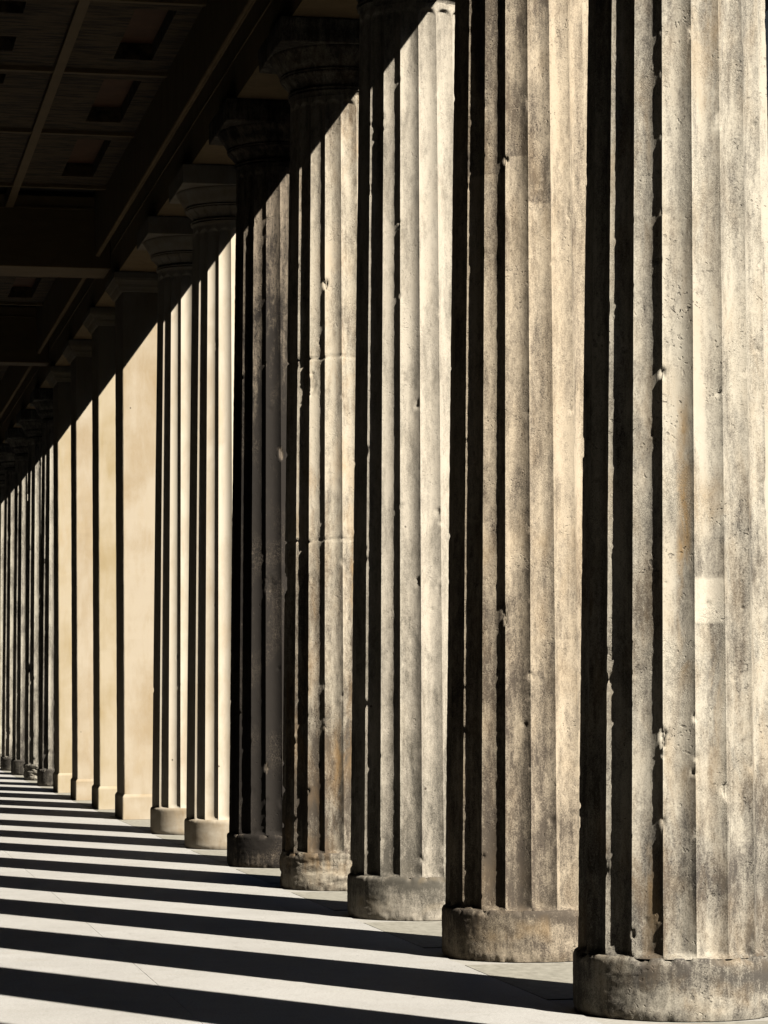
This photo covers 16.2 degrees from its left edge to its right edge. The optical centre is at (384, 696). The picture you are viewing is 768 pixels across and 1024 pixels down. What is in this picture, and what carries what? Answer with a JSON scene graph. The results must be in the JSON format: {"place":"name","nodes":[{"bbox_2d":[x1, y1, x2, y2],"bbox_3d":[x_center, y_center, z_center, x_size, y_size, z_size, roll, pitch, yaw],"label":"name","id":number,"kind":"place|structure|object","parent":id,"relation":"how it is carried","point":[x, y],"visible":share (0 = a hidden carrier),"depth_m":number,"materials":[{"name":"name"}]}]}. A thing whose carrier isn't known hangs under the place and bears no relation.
{"place":"outdoors","nodes":[
{"label":"outdoors","id":0,"kind":"place"},
{"bbox_2d":[0,0,205,382],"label":"ceiling","id":1,"kind":"structure","parent":0,"point":[81,81],"depth_m":22.51,"materials":[{"name":"brown paint"}]},
{"bbox_2d":[0,315,48,365],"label":"cross beam","id":2,"kind":"structure","parent":1,"relation":"attached to","point":[18,340],"depth_m":35.51,"materials":[{"name":"stone"}]},
{"bbox_2d":[0,205,110,278],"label":"cross beam","id":3,"kind":"structure","parent":1,"relation":"attached to","point":[42,241],"depth_m":27.66,"materials":[{"name":"stone"}]},
{"bbox_2d":[0,770,602,1023],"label":"floor","id":4,"kind":"structure","parent":0,"point":[105,919],"depth_m":13.10,"materials":[{"name":"stone"}]},
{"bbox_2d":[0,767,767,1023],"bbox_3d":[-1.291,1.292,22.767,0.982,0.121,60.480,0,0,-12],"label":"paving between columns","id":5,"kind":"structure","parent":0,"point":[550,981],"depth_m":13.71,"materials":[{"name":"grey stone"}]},
{"bbox_2d":[0,462,4,766],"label":"fluted column","id":6,"kind":"structure","parent":5,"relation":"on","point":[2,480],"depth_m":48.08,"materials":[{"name":"grey stone"}]},
{"bbox_2d":[0,0,359,442],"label":"architrave","id":7,"kind":"object","parent":6,"relation":"on","point":[214,66],"visible":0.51,"depth_m":22.49,"materials":[{"name":"stone"}]},
{"bbox_2d":[0,443,14,770],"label":"fluted column","id":8,"kind":"structure","parent":5,"relation":"on","point":[7,457],"depth_m":45.47,"materials":[{"name":"grey stone"}]},
{"bbox_2d":[5,428,27,774],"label":"fluted column","id":9,"kind":"structure","parent":5,"relation":"on","point":[16,440],"depth_m":42.86,"materials":[{"name":"grey stone"}]},
{"bbox_2d":[16,409,41,779],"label":"fluted column","id":10,"kind":"structure","parent":5,"relation":"on","point":[28,421],"depth_m":40.10,"materials":[{"name":"grey stone"}]},
{"bbox_2d":[30,388,54,785],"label":"fluted column","id":11,"kind":"structure","parent":5,"relation":"on","point":[41,400],"depth_m":37.43,"materials":[{"name":"grey stone"}]},
{"bbox_2d":[45,366,71,792],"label":"square pier","id":12,"kind":"structure","parent":5,"relation":"on","point":[58,378],"depth_m":34.79,"materials":[{"name":"yellow stone"}]},
{"bbox_2d":[62,339,93,799],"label":"square pier","id":13,"kind":"structure","parent":5,"relation":"on","point":[77,354],"depth_m":32.22,"materials":[{"name":"beige stone"}]},
{"bbox_2d":[83,307,116,809],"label":"square pier","id":14,"kind":"structure","parent":5,"relation":"on","point":[99,323],"depth_m":29.55,"materials":[{"name":"yellow stone"}]},
{"bbox_2d":[105,271,157,819],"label":"square pier","id":15,"kind":"structure","parent":5,"relation":"on","point":[133,296],"depth_m":27.11,"materials":[{"name":"beige stone"}]},
{"bbox_2d":[137,216,192,834],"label":"fluted column","id":16,"kind":"structure","parent":5,"relation":"on","point":[165,242],"depth_m":24.13,"materials":[{"name":"beige stone"}]},
{"bbox_2d":[169,164,236,848],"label":"fluted column","id":17,"kind":"structure","parent":5,"relation":"on","point":[204,195],"depth_m":21.79,"materials":[{"name":"beige stone"}]},
{"bbox_2d":[209,98,289,867],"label":"fluted column","id":18,"kind":"structure","parent":5,"relation":"on","point":[252,136],"depth_m":19.42,"materials":[{"name":"stone"}]},
{"bbox_2d":[258,16,359,890],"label":"fluted column","id":19,"kind":"structure","parent":5,"relation":"on","point":[312,63],"depth_m":17.11,"materials":[{"name":"stone"}]},
{"bbox_2d":[347,0,454,920],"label":"fluted column","id":20,"kind":"structure","parent":5,"relation":"on","point":[401,481],"depth_m":14.84,"materials":[{"name":"grey stone"}]},
{"bbox_2d":[442,0,587,961],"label":"fluted column","id":21,"kind":"structure","parent":5,"relation":"on","point":[513,804],"depth_m":12.51,"materials":[{"name":"brown stone"}]},
{"bbox_2d":[573,0,767,1021],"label":"fluted column","id":22,"kind":"structure","parent":5,"relation":"on","point":[673,864],"depth_m":10.23,"materials":[{"name":"grey stone"}]},
{"bbox_2d":[765,0,767,120],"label":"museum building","id":23,"kind":"structure","parent":0,"point":[766,18],"depth_m":74.65,"materials":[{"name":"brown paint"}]}
]}

